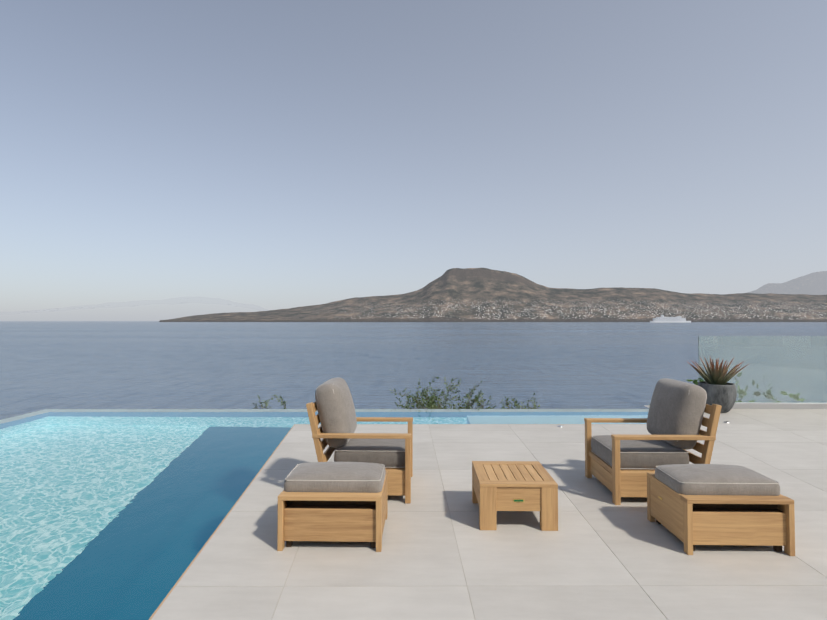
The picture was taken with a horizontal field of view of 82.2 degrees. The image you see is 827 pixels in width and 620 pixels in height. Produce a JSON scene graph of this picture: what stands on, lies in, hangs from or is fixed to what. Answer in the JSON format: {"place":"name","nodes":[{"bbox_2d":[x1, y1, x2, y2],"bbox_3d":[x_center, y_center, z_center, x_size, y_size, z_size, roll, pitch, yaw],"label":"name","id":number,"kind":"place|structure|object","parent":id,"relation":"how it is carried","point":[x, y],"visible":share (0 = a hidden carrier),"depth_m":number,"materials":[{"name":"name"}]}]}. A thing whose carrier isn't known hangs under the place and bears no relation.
{"place":"outdoors","nodes":[
{"label":"outdoors","id":0,"kind":"place"},
{"bbox_2d":[0,321,826,419],"bbox_3d":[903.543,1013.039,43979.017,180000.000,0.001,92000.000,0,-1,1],"label":"sea","id":1,"kind":"structure","parent":0,"point":[222,365],"depth_m":157.03,"materials":[{"name":"liquid"}]},
{"bbox_2d":[650,315,690,322],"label":"cruise ship","id":2,"kind":"object","parent":1,"relation":"on","point":[676,319],"visible":0.98,"depth_m":3535.57,"materials":[{"name":"paint"}]},
{"bbox_2d":[0,0,826,320],"label":"sky","id":3,"kind":"structure","parent":0,"point":[209,156],"materials":[{"name":"blue"}]},
{"bbox_2d":[151,405,826,619],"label":"terrace","id":4,"kind":"structure","parent":0,"point":[599,554],"depth_m":3.03,"materials":[{"name":"tile"}]},
{"bbox_2d":[149,424,294,619],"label":"terrace edge","id":5,"kind":"object","parent":4,"relation":"on","point":[159,606],"visible":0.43,"depth_m":3.16,"materials":[{"name":"beige tile"}]},
{"bbox_2d":[277,462,387,551],"bbox_3d":[-0.543,1.335,3.350,0.678,0.474,0.550,0,-1,1],"label":"ottoman","id":6,"kind":"object","parent":4,"relation":"on","point":[335,501],"visible":1,"depth_m":3.12,"materials":[{"name":"brown wood"}]},
{"bbox_2d":[306,377,412,503],"bbox_3d":[-0.447,1.119,4.253,0.869,0.977,0.724,0,-1,1],"label":"armchair","id":7,"kind":"object","parent":4,"relation":"on","point":[335,416],"visible":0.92,"depth_m":3.98,"materials":[{"name":"brown wood"}]},
{"bbox_2d":[472,461,557,530],"bbox_3d":[0.758,1.414,3.657,0.555,0.330,0.555,0,-1,1],"label":"side table","id":8,"kind":"object","parent":4,"relation":"on","point":[514,486],"visible":1,"depth_m":3.39,"materials":[{"name":"brown wood"}]},
{"bbox_2d":[584,378,721,504],"bbox_3d":[2.074,1.117,4.202,0.869,0.977,0.724,0,-1,1],"label":"armchair","id":9,"kind":"object","parent":4,"relation":"on","point":[618,466],"visible":0.96,"depth_m":3.94,"materials":[{"name":"brown wood"}]},
{"bbox_2d":[689,356,746,412],"bbox_3d":[4.969,1.217,7.773,0.990,0.911,0.920,0,-1,1],"label":"potted plant","id":10,"kind":"object","parent":4,"relation":"on","point":[717,387],"visible":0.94,"depth_m":7.65,"materials":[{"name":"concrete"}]},
{"bbox_2d":[647,464,794,555],"bbox_3d":[2.093,1.334,3.296,0.678,0.474,0.550,0,-1,1],"label":"ottoman","id":11,"kind":"object","parent":4,"relation":"on","point":[690,506],"visible":1,"depth_m":3.10,"materials":[{"name":"brown wood"}]},
{"bbox_2d":[698,336,826,408],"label":"glass balustrade","id":12,"kind":"object","parent":4,"relation":"on","point":[783,372],"visible":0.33,"depth_m":8.07,"materials":[{"name":"clear glass"}]},
{"bbox_2d":[159,268,826,321],"bbox_3d":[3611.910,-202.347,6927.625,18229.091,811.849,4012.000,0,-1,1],"label":"headland hill","id":13,"kind":"structure","parent":0,"point":[470,295],"depth_m":5479.28,"materials":[{"name":"brown stone"}]},
{"bbox_2d":[747,271,826,294],"bbox_3d":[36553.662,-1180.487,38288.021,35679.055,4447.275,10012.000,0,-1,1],"label":"hill ridge","id":14,"kind":"structure","parent":0,"point":[814,283],"depth_m":35684.90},
{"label":"hillside ground","id":15,"kind":"structure","parent":0,"visible":0},
{"bbox_2d":[252,395,275,408],"bbox_3d":[-3.058,2.309,9.556,0.440,1.143,0.869,-1,-1,26],"label":"olive shrub","id":16,"kind":"object","parent":15,"relation":"on","point":[266,405],"visible":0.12,"depth_m":9.72,"materials":[{"name":"green plant"}]},
{"bbox_2d":[274,395,285,408],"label":"olive shrub","id":17,"kind":"object","parent":15,"relation":"on","point":[282,402],"visible":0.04,"depth_m":9.21,"materials":[{"name":"green plant"}]},
{"bbox_2d":[395,388,447,408],"bbox_3d":[0.110,2.144,9.097,1.041,1.292,0.826,0,-1,-14],"label":"olive shrub","id":18,"kind":"object","parent":15,"relation":"on","point":[413,405],"visible":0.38,"depth_m":9.06,"materials":[{"name":"green plant"}]},
{"bbox_2d":[390,377,483,408],"bbox_3d":[0.548,2.056,9.149,2.044,1.614,1.201,0,-1,-19],"label":"olive shrub","id":19,"kind":"object","parent":15,"relation":"on","point":[432,404],"visible":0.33,"depth_m":9.03,"materials":[{"name":"green plant"}]},
{"bbox_2d":[416,377,480,408],"bbox_3d":[0.639,2.156,9.531,1.674,1.566,0.871,0,-1,14],"label":"olive shrub","id":20,"kind":"object","parent":15,"relation":"on","point":[450,389],"visible":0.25,"depth_m":9.53,"materials":[{"name":"green plant"}]},
{"bbox_2d":[453,381,502,408],"bbox_3d":[1.173,2.094,9.143,0.849,1.422,1.077,1,-2,-44],"label":"olive shrub","id":21,"kind":"object","parent":15,"relation":"on","point":[468,405],"visible":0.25,"depth_m":9.23,"materials":[{"name":"green plant"}]},
{"bbox_2d":[493,398,533,408],"bbox_3d":[1.917,2.232,9.112,0.852,1.200,0.842,-1,-2,37],"label":"olive shrub","id":22,"kind":"object","parent":15,"relation":"on","point":[518,406],"visible":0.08,"depth_m":9.01,"materials":[{"name":"green plant"}]},
{"bbox_2d":[505,393,539,408],"bbox_3d":[2.201,2.273,9.442,0.528,1.272,0.796,1,-2,-44],"label":"olive shrub","id":23,"kind":"object","parent":15,"relation":"on","point":[529,407],"visible":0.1,"depth_m":9.29,"materials":[{"name":"green plant"}]},
{"bbox_2d":[686,378,698,384],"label":"fig shrub","id":24,"kind":"object","parent":15,"relation":"on","point":[695,382],"depth_m":8.92,"materials":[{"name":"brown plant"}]},
{"bbox_3d":[-1.229,2.804,2.540,10.263,2.500,11.239,0,-1,1],"label":"pool shell","id":25,"kind":"object","parent":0,"visible":0},
{"bbox_2d":[0,409,648,619],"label":"pool water","id":26,"kind":"structure","parent":25,"relation":"in","point":[113,514],"depth_m":4.22,"materials":[{"name":"blue liquid"}]}
]}

